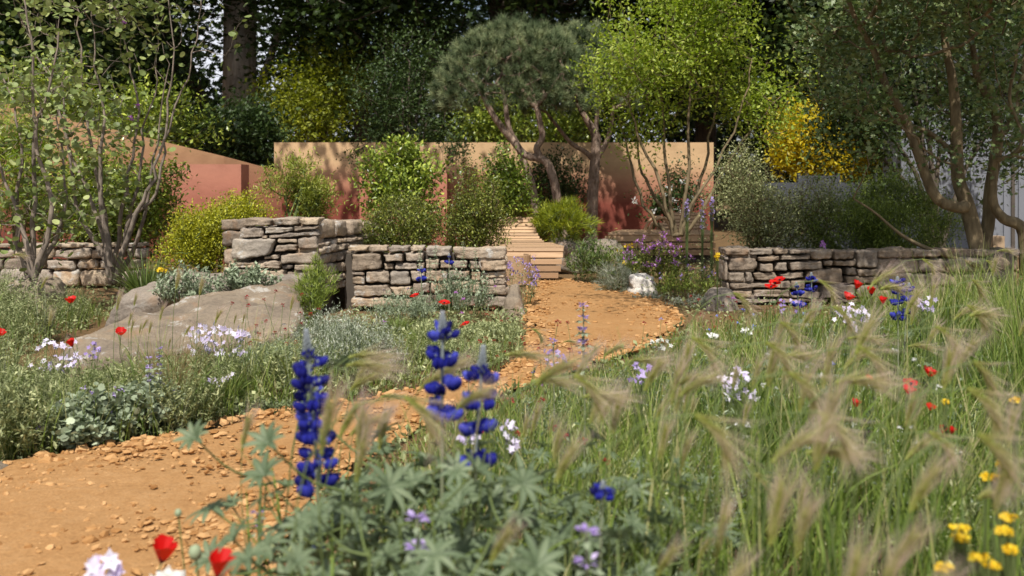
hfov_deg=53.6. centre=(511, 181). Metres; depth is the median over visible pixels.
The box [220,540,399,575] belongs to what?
lupin
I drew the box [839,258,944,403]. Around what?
barley stalk
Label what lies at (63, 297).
meadow herb
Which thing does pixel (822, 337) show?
meadow herb
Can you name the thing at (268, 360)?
meadow herb
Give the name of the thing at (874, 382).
barley stalk
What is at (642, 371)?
flower cluster
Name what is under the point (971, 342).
barley stalk
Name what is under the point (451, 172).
rendered pillar
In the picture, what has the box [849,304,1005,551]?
barley stalk
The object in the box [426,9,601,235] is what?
pine tree
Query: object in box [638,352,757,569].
barley stalk
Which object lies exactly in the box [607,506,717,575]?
lupin
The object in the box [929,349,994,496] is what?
barley stalk
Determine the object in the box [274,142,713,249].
rendered wall
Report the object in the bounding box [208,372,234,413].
flower cluster
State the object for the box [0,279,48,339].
meadow herb
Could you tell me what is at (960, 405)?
meadow herb
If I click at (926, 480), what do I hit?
barley stalk
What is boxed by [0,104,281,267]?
sloping wall
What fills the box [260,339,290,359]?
meadow herb
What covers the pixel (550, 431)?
barley stalk
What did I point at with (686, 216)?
salvia spike
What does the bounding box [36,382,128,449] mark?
leafy plant
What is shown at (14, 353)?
meadow herb
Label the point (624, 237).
bench
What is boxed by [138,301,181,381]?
barley stalk
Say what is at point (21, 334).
meadow herb
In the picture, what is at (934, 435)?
barley stalk
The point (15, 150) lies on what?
garden shrub
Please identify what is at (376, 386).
ground cover
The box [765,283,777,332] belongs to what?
poppy
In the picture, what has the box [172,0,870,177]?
sky
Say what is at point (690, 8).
lime tree
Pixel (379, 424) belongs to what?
barley stalk
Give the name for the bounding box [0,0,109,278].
redbud tree
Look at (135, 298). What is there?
barley stalk
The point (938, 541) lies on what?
meadow herb
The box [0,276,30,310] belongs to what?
meadow herb
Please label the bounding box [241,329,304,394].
meadow herb
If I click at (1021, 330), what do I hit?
barley stalk
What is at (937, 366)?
meadow herb
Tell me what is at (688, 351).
barley stalk
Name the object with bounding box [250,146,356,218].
garden shrub
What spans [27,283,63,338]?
meadow herb
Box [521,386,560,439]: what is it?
meadow herb
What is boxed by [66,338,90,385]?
poppy
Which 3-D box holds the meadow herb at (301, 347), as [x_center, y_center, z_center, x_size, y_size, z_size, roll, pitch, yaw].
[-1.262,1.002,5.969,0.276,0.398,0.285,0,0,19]
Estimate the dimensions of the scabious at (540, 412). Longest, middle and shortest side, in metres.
0.380 x 0.037 x 0.031 m
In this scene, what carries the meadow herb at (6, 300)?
on the ground at (707, 317)
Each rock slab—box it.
[47,278,307,377]
[105,271,314,325]
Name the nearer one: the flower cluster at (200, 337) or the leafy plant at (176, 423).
the leafy plant at (176, 423)
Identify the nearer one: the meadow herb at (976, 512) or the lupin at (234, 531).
the lupin at (234, 531)
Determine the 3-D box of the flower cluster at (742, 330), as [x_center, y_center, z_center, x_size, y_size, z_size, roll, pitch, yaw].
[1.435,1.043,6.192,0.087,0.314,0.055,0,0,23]
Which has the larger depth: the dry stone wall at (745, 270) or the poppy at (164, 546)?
the dry stone wall at (745, 270)
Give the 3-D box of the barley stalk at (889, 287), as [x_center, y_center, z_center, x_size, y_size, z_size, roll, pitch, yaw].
[1.190,0.765,3.585,0.528,0.870,0.220,0,0,7]
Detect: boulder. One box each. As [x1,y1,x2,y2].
[0,277,67,319]
[0,461,8,469]
[501,284,524,320]
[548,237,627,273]
[626,273,657,295]
[701,287,739,310]
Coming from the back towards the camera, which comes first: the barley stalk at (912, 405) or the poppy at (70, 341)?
the poppy at (70, 341)
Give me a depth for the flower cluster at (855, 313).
5.20 m
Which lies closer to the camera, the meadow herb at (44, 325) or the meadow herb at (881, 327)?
the meadow herb at (881, 327)
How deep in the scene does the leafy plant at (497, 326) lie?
7.84 m
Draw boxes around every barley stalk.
[0,248,35,345]
[29,274,60,376]
[38,306,69,405]
[100,288,133,367]
[102,286,134,389]
[112,315,143,387]
[115,309,152,383]
[120,314,154,376]
[122,289,146,371]
[134,322,142,367]
[136,318,167,380]
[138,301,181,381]
[154,263,202,385]
[174,321,193,402]
[179,272,226,401]
[200,340,416,575]
[202,305,228,420]
[203,308,223,397]
[226,337,266,418]
[228,350,417,574]
[234,312,238,354]
[238,310,248,388]
[240,398,278,575]
[278,288,298,410]
[282,382,377,570]
[290,395,470,575]
[316,366,355,575]
[327,404,401,560]
[329,362,400,563]
[334,359,373,556]
[334,387,418,560]
[349,385,410,575]
[351,396,370,566]
[352,399,397,567]
[353,420,381,575]
[364,403,398,548]
[373,347,479,568]
[377,397,401,543]
[396,359,470,528]
[396,368,597,529]
[411,342,572,570]
[415,381,447,514]
[420,368,448,539]
[425,356,470,510]
[431,368,514,558]
[444,395,515,551]
[449,431,460,451]
[474,328,552,470]
[475,373,631,575]
[479,380,648,575]
[485,506,534,575]
[504,343,615,575]
[508,411,539,536]
[516,398,544,545]
[528,336,739,575]
[529,414,539,534]
[531,350,683,572]
[531,363,537,408]
[535,428,594,575]
[539,339,581,418]
[545,411,558,534]
[547,408,596,560]
[554,346,597,560]
[565,333,607,501]
[567,382,620,575]
[568,413,766,575]
[574,386,627,568]
[578,336,637,515]
[605,371,637,562]
[612,341,811,575]
[619,343,683,566]
[623,292,760,527]
[623,365,720,560]
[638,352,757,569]
[643,391,676,554]
[652,405,683,572]
[653,359,745,575]
[656,530,694,575]
[663,359,919,575]
[664,373,707,563]
[668,344,840,575]
[668,437,894,575]
[669,343,697,548]
[673,325,701,574]
[677,383,691,569]
[677,421,702,572]
[678,321,816,575]
[683,371,844,575]
[683,393,697,496]
[687,473,788,575]
[692,530,724,575]
[694,342,727,435]
[697,313,705,370]
[698,345,911,575]
[705,491,736,575]
[706,306,868,574]
[707,410,879,575]
[710,357,762,504]
[713,484,740,575]
[715,279,847,467]
[726,535,766,575]
[729,346,819,563]
[731,321,830,575]
[732,309,839,563]
[738,396,753,537]
[739,405,848,563]
[741,425,879,575]
[747,328,903,567]
[765,354,890,575]
[765,446,817,575]
[780,325,930,575]
[781,300,823,473]
[781,492,824,575]
[785,325,982,573]
[787,278,916,490]
[792,464,831,575]
[793,480,829,575]
[804,291,825,480]
[804,380,873,575]
[809,366,858,575]
[818,297,893,571]
[825,336,910,575]
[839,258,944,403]
[841,431,978,575]
[841,507,901,575]
[846,341,856,426]
[847,387,1023,575]
[848,258,927,547]
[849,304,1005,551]
[849,341,947,522]
[860,432,1023,559]
[861,301,921,373]
[867,300,1013,575]
[876,376,948,575]
[879,537,918,575]
[881,279,929,516]
[884,295,961,468]
[886,425,968,575]
[888,505,949,571]
[893,279,994,455]
[893,360,1017,575]
[896,444,964,549]
[903,272,991,436]
[906,317,944,483]
[925,548,983,575]
[929,326,990,572]
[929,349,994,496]
[930,327,970,575]
[932,260,1000,343]
[940,299,997,478]
[944,480,1022,564]
[947,246,1022,333]
[962,280,975,340]
[964,250,1013,370]
[987,443,1022,575]
[990,386,1023,562]
[1002,319,1023,447]
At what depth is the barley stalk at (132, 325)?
5.09 m
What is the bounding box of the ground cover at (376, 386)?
[0,256,1023,575]
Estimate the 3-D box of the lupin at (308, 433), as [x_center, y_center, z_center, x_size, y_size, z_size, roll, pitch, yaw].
[-0.412,0.752,2.169,0.309,0.875,0.409,0,0,-34]
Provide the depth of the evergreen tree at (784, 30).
20.89 m
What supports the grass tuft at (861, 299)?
on the ground at (707, 317)
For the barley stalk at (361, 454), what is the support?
on the ground at (707, 317)
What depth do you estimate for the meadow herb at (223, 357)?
5.39 m
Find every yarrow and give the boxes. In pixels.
[934,561,954,575]
[941,398,949,521]
[948,523,970,575]
[950,532,970,575]
[967,551,991,575]
[980,472,992,551]
[982,559,1001,575]
[991,473,999,575]
[994,524,1013,575]
[995,461,1006,525]
[998,511,1019,545]
[1001,542,1018,575]
[1008,397,1020,559]
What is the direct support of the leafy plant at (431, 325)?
on the ground at (707, 317)
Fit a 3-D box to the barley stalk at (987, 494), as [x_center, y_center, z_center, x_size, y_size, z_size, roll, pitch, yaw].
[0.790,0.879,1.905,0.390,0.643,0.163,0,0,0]
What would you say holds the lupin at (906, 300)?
on the ground at (707, 317)
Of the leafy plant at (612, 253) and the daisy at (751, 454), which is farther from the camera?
the leafy plant at (612, 253)
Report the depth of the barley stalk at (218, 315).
4.87 m
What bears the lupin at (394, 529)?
on the ground at (707, 317)
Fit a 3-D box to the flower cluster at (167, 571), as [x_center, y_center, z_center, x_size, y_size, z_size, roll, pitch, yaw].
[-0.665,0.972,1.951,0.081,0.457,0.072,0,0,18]
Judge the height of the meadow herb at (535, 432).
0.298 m
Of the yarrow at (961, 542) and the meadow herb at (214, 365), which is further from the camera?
the meadow herb at (214, 365)
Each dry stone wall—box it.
[0,242,149,285]
[221,216,508,310]
[718,246,1018,302]
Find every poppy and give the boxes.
[0,328,6,336]
[64,295,79,383]
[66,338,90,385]
[115,327,126,382]
[153,534,177,570]
[209,547,236,575]
[410,293,422,321]
[438,299,449,310]
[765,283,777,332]
[769,279,780,334]
[773,276,794,328]
[833,279,862,365]
[835,291,855,341]
[838,398,861,486]
[847,374,870,518]
[867,286,875,370]
[879,296,888,401]
[891,365,938,515]
[898,384,916,461]
[903,378,919,480]
[918,403,936,466]
[949,426,956,438]
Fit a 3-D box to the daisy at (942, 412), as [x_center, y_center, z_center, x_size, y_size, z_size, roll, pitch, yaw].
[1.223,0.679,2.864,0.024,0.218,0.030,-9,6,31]
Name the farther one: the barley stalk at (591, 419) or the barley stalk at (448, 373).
the barley stalk at (448, 373)
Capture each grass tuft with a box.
[92,247,181,293]
[103,310,192,380]
[110,321,229,390]
[188,302,289,394]
[203,368,260,408]
[379,314,416,335]
[403,327,439,350]
[852,282,891,316]
[872,271,927,311]
[887,252,989,335]
[932,236,1017,326]
[932,245,1023,348]
[952,228,1023,376]
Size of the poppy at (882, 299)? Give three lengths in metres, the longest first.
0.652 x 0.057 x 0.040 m
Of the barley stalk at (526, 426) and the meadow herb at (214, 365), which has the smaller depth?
the barley stalk at (526, 426)
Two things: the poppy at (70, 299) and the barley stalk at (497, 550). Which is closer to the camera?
the barley stalk at (497, 550)
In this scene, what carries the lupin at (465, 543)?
on the ground at (707, 317)
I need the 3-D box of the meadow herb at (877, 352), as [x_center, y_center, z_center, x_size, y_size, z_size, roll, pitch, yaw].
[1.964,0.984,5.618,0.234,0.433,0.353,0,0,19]
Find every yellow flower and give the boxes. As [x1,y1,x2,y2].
[156,267,168,276]
[624,243,632,274]
[714,252,720,309]
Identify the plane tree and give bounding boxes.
[0,0,235,113]
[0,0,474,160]
[2,0,277,151]
[206,0,485,141]
[207,0,754,141]
[486,0,816,226]
[524,0,989,181]
[724,0,1022,130]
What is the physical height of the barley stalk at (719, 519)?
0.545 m
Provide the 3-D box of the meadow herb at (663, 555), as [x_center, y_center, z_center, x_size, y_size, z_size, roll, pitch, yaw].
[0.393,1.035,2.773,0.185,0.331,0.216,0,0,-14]
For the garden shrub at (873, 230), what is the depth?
11.20 m
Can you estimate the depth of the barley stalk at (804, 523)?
1.61 m
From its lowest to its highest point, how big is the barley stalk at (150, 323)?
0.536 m
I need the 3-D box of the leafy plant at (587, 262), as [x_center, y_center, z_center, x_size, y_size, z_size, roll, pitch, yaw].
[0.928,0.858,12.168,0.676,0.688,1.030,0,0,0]
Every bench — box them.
[486,217,563,284]
[605,213,715,261]
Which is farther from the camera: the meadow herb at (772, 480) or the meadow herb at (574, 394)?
the meadow herb at (574, 394)
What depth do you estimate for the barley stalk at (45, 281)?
5.62 m
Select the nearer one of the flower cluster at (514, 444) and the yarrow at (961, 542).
the yarrow at (961, 542)
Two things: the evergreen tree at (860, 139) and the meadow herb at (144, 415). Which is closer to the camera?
the meadow herb at (144, 415)
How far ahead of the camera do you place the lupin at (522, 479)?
2.17 m
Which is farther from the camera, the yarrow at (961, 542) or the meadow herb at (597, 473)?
the meadow herb at (597, 473)
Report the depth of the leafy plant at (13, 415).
4.39 m
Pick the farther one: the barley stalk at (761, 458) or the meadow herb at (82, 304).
the meadow herb at (82, 304)
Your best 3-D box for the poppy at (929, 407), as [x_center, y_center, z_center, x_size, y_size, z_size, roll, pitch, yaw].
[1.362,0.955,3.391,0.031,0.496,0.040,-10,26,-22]
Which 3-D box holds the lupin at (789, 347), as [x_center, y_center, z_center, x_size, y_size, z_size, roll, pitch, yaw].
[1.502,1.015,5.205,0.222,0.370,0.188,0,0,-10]
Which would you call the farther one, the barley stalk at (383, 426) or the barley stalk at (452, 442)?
the barley stalk at (452, 442)
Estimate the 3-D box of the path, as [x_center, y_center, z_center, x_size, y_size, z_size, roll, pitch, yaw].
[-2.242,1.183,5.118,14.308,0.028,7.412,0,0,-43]
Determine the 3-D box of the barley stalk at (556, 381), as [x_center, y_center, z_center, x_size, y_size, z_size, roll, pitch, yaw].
[-0.030,0.806,2.368,0.478,0.788,0.199,0,0,30]
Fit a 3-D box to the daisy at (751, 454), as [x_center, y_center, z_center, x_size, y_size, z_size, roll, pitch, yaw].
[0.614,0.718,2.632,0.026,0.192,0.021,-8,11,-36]
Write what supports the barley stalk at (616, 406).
on the ground at (707, 317)
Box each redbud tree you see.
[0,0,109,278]
[0,0,251,285]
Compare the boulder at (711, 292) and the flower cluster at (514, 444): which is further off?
the boulder at (711, 292)
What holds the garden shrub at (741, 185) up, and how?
on the ground at (707, 317)
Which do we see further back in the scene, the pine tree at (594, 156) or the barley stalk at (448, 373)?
the pine tree at (594, 156)
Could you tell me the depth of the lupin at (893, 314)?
5.30 m
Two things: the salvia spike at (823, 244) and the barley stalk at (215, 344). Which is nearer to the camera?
the barley stalk at (215, 344)
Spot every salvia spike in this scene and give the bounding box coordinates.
[684,198,689,289]
[699,199,705,291]
[709,196,714,287]
[820,240,825,248]
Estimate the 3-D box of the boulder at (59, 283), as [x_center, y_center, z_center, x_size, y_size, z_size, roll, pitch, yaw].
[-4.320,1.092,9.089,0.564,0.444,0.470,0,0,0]
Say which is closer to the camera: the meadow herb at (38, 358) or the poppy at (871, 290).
the meadow herb at (38, 358)
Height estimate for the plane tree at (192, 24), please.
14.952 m
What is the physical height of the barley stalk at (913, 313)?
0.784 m
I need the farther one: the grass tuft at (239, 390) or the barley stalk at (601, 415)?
the grass tuft at (239, 390)
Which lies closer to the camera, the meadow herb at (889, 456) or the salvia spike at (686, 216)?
the meadow herb at (889, 456)
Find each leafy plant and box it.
[0,365,67,460]
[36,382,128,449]
[74,357,170,392]
[101,374,188,441]
[136,414,213,432]
[149,260,225,303]
[161,361,251,388]
[209,395,292,413]
[210,259,282,290]
[236,334,300,372]
[281,298,369,346]
[310,303,411,383]
[367,288,440,322]
[405,312,471,342]
[415,336,509,364]
[428,258,496,317]
[461,319,525,339]
[506,254,540,303]
[563,225,616,282]
[594,222,641,277]
[610,247,648,272]
[630,291,669,299]
[646,261,716,297]
[665,293,708,308]
[692,253,724,292]
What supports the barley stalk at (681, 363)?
on the ground at (707, 317)
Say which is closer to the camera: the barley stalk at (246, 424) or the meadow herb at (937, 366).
the barley stalk at (246, 424)
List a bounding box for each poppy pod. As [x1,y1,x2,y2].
[175,509,185,575]
[188,544,201,575]
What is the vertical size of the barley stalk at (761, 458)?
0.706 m
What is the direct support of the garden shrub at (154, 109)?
on the ground at (707, 317)
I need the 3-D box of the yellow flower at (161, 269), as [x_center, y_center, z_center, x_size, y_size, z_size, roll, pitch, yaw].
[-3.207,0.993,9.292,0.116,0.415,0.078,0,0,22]
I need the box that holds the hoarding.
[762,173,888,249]
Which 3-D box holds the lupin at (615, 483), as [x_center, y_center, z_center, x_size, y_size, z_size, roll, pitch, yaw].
[0.186,0.977,2.893,0.267,0.445,0.226,0,0,-5]
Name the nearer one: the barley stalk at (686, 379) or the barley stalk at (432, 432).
the barley stalk at (432, 432)
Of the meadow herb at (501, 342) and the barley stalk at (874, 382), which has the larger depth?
the meadow herb at (501, 342)
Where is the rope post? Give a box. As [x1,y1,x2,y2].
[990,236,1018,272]
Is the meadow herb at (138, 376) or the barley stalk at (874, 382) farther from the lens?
the meadow herb at (138, 376)
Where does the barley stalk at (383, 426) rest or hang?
on the ground at (707, 317)
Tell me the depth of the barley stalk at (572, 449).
1.92 m
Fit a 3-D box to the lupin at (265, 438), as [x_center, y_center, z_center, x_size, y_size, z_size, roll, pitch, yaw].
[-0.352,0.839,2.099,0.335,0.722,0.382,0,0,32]
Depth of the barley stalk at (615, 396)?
2.21 m
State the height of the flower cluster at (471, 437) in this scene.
0.448 m
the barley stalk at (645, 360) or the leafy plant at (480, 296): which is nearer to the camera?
the barley stalk at (645, 360)
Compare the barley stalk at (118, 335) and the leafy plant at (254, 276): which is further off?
the leafy plant at (254, 276)
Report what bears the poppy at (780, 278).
on the ground at (707, 317)
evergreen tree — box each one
[0,0,221,136]
[333,11,484,142]
[336,120,477,174]
[734,0,1023,180]
[792,0,1023,246]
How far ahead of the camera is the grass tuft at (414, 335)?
7.17 m
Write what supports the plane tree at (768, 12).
on the ground at (707, 317)
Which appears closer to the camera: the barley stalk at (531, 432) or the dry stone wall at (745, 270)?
the barley stalk at (531, 432)
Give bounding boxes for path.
[0,278,683,575]
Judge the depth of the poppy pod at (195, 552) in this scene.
2.04 m
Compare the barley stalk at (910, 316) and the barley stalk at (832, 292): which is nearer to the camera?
the barley stalk at (832, 292)
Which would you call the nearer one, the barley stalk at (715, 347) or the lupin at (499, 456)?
the lupin at (499, 456)
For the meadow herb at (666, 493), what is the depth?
3.05 m
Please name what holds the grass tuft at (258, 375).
on the ground at (707, 317)
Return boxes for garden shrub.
[0,36,236,150]
[0,84,75,241]
[0,155,181,269]
[47,135,199,272]
[144,182,288,272]
[157,79,300,168]
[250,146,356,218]
[289,247,342,329]
[346,124,461,251]
[351,187,458,251]
[435,154,521,251]
[470,137,548,221]
[518,194,605,242]
[523,130,606,241]
[589,255,637,291]
[622,230,695,287]
[688,128,862,254]
[747,158,982,249]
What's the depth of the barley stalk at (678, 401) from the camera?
2.80 m
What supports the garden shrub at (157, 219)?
on the ground at (707, 317)
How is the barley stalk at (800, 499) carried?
on the ground at (707, 317)
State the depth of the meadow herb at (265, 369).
5.53 m
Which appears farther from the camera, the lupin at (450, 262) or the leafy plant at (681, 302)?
the leafy plant at (681, 302)
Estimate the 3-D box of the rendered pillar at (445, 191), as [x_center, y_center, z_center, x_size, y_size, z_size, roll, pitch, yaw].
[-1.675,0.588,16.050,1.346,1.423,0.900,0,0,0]
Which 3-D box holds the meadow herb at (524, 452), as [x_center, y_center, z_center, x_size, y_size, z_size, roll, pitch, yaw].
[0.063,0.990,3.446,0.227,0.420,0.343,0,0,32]
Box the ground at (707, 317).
[1,183,1023,575]
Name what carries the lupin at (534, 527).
on the ground at (707, 317)
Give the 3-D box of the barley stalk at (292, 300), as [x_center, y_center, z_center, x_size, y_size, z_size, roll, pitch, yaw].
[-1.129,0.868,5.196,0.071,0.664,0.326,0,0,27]
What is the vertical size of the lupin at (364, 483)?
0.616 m
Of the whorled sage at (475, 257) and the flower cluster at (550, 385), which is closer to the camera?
the flower cluster at (550, 385)
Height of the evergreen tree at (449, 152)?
2.084 m
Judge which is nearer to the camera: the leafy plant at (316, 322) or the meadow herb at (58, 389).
the meadow herb at (58, 389)
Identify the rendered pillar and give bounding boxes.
[169,164,248,263]
[359,173,448,245]
[446,166,476,251]
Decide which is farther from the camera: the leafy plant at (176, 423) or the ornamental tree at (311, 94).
the ornamental tree at (311, 94)
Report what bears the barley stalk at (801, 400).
on the ground at (707, 317)
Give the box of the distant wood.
[11,0,880,218]
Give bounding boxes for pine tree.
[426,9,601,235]
[508,16,646,238]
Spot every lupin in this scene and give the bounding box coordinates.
[172,419,349,575]
[208,489,388,575]
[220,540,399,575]
[240,329,417,568]
[242,420,446,575]
[276,351,439,575]
[292,496,429,575]
[293,389,459,574]
[298,451,496,575]
[338,311,506,569]
[352,422,497,574]
[355,454,439,569]
[360,520,565,575]
[366,468,513,545]
[371,345,564,575]
[401,473,556,575]
[409,266,442,317]
[430,440,504,572]
[436,478,556,575]
[439,253,476,312]
[476,425,607,575]
[480,442,551,545]
[492,468,620,575]
[515,527,643,575]
[535,441,623,540]
[548,491,680,575]
[563,480,655,575]
[570,454,690,575]
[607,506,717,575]
[610,472,739,575]
[616,456,701,546]
[664,472,750,569]
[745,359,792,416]
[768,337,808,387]
[770,282,835,345]
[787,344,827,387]
[788,272,837,352]
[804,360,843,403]
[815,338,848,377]
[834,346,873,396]
[860,283,934,390]
[873,276,931,379]
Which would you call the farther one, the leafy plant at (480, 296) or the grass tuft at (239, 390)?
the leafy plant at (480, 296)
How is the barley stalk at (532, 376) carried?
on the ground at (707, 317)
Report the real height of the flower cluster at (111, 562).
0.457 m
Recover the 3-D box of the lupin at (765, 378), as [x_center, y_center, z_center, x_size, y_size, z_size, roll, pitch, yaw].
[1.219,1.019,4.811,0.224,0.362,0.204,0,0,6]
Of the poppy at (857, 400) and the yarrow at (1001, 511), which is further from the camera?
the poppy at (857, 400)
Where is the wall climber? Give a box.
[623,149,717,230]
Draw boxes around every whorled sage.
[143,346,164,396]
[249,511,266,542]
[402,509,430,564]
[416,240,437,316]
[460,241,479,303]
[547,338,559,434]
[571,301,591,492]
[571,522,605,575]
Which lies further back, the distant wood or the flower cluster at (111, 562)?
the distant wood
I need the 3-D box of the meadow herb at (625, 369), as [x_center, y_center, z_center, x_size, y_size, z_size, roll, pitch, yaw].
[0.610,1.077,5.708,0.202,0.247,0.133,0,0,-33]
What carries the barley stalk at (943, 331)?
on the ground at (707, 317)
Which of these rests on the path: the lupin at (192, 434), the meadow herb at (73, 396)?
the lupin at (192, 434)
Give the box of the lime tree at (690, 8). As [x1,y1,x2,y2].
[566,0,827,237]
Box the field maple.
[718,0,1023,277]
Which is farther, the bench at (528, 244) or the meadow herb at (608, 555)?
the bench at (528, 244)
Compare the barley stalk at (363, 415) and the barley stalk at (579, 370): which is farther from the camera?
the barley stalk at (579, 370)
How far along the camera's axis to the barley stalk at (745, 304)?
3.26 m
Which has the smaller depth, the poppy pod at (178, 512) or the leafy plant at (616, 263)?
the poppy pod at (178, 512)
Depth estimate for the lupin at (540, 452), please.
2.95 m
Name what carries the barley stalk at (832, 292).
on the ground at (707, 317)
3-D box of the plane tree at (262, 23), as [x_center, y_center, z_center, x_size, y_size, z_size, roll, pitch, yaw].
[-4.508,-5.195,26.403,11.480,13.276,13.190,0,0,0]
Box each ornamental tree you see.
[238,23,400,141]
[437,82,611,141]
[758,87,882,181]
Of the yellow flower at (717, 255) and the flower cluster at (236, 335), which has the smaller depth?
the flower cluster at (236, 335)
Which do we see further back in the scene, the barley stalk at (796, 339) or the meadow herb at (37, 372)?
the meadow herb at (37, 372)
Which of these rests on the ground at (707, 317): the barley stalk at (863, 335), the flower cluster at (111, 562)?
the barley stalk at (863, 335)
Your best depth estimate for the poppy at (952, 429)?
3.20 m
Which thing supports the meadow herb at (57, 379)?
on the ground at (707, 317)
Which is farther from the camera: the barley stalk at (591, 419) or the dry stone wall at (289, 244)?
the dry stone wall at (289, 244)
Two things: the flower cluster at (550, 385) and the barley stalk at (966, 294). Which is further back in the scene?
the barley stalk at (966, 294)
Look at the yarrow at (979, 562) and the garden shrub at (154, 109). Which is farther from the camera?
the garden shrub at (154, 109)
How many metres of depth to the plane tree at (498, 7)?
24.26 m
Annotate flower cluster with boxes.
[28,338,81,397]
[84,341,100,386]
[84,548,124,575]
[150,565,184,575]
[184,323,210,382]
[197,321,250,375]
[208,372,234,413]
[457,434,480,521]
[500,418,519,518]
[543,349,566,417]
[627,362,652,468]
[650,338,673,384]
[707,332,719,363]
[719,366,757,493]
[740,327,752,373]
[779,298,803,361]
[832,302,869,397]
[918,296,938,400]
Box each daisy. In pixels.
[746,423,751,492]
[753,397,760,459]
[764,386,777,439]
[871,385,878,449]
[892,348,902,419]
[910,425,923,500]
[911,358,930,421]
[936,384,948,444]
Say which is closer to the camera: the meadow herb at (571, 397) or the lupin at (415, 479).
the lupin at (415, 479)
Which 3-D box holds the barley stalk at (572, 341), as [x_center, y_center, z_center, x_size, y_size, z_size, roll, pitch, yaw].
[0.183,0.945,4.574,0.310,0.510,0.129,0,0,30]
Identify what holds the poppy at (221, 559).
on the ground at (707, 317)
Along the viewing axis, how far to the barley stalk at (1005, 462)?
1.44 m
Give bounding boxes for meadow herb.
[0,262,20,320]
[0,266,44,325]
[0,275,23,327]
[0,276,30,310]
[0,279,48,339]
[0,291,43,353]
[0,297,27,340]
[0,321,35,380]
[0,325,45,381]
[0,329,52,441]
[0,331,32,368]
[0,337,43,395]
[0,339,47,437]
[1,265,54,327]
[9,350,72,405]
[11,341,79,399]
[22,277,82,341]
[23,343,47,379]
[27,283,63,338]
[29,362,75,406]
[40,276,79,323]
[45,378,99,425]
[47,370,75,399]
[51,355,105,402]
[52,366,96,396]
[52,367,77,396]
[53,288,71,310]
[56,374,79,400]
[64,288,95,324]
[65,281,93,324]
[77,288,89,300]
[103,362,147,395]
[104,371,127,391]
[107,364,143,394]
[113,362,163,384]
[120,377,175,435]
[138,341,203,429]
[148,360,211,433]
[161,347,209,378]
[165,356,199,397]
[168,344,240,429]
[170,341,214,394]
[182,343,236,423]
[191,342,242,392]
[198,332,246,383]
[198,346,239,386]
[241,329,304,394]
[246,321,293,399]
[255,340,289,384]
[257,344,300,398]
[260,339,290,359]
[270,327,337,402]
[274,319,319,378]
[329,329,380,393]
[382,337,413,376]
[392,329,427,364]
[395,324,429,363]
[421,332,449,366]
[457,331,491,362]
[459,343,477,372]
[488,416,543,469]
[491,333,509,355]
[496,415,546,466]
[509,386,535,422]
[515,400,581,527]
[520,374,571,436]
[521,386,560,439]
[525,500,590,575]
[539,373,601,450]
[539,499,605,575]
[552,473,687,573]
[553,377,622,462]
[557,496,622,575]
[559,377,586,411]
[564,368,605,422]
[585,418,667,523]
[608,360,633,391]
[610,448,691,564]
[611,466,713,574]
[613,350,638,386]
[631,503,680,575]
[636,376,674,442]
[638,361,673,404]
[667,383,734,503]
[680,331,728,372]
[685,477,747,571]
[687,439,745,539]
[691,359,730,421]
[697,338,739,386]
[701,352,744,412]
[704,357,749,423]
[715,430,807,558]
[720,371,777,434]
[798,359,865,440]
[801,322,837,364]
[805,436,882,518]
[808,316,836,363]
[821,379,875,453]
[859,328,887,373]
[864,417,928,494]
[865,299,891,342]
[868,437,932,535]
[899,308,938,352]
[904,356,944,400]
[908,441,991,547]
[916,330,948,387]
[926,452,1022,574]
[930,378,985,445]
[955,329,985,371]
[956,386,1011,459]
[968,462,1023,560]
[989,489,1023,575]
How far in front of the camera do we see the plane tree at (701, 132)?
26.76 m
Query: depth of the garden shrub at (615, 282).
10.96 m
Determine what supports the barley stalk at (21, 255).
on the ground at (707, 317)
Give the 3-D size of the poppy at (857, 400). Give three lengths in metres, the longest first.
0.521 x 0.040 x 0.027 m
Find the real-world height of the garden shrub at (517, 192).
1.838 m
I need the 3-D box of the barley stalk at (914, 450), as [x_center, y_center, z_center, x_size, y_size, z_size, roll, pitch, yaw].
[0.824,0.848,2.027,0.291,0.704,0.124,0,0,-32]
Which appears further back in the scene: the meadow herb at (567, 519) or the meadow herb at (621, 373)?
the meadow herb at (621, 373)
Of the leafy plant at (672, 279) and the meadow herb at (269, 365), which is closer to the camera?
the meadow herb at (269, 365)
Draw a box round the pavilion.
[791,46,1023,248]
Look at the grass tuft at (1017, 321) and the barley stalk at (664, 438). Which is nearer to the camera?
the barley stalk at (664, 438)
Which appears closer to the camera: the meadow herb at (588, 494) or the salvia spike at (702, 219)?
the meadow herb at (588, 494)
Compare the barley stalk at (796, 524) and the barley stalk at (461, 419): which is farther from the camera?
the barley stalk at (461, 419)
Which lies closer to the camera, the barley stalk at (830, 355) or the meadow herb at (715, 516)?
the barley stalk at (830, 355)
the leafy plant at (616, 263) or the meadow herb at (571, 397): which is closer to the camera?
the meadow herb at (571, 397)
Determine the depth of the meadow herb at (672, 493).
2.77 m
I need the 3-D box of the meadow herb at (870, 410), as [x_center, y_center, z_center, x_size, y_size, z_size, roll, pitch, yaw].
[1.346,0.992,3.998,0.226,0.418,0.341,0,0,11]
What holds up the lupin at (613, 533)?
on the ground at (707, 317)

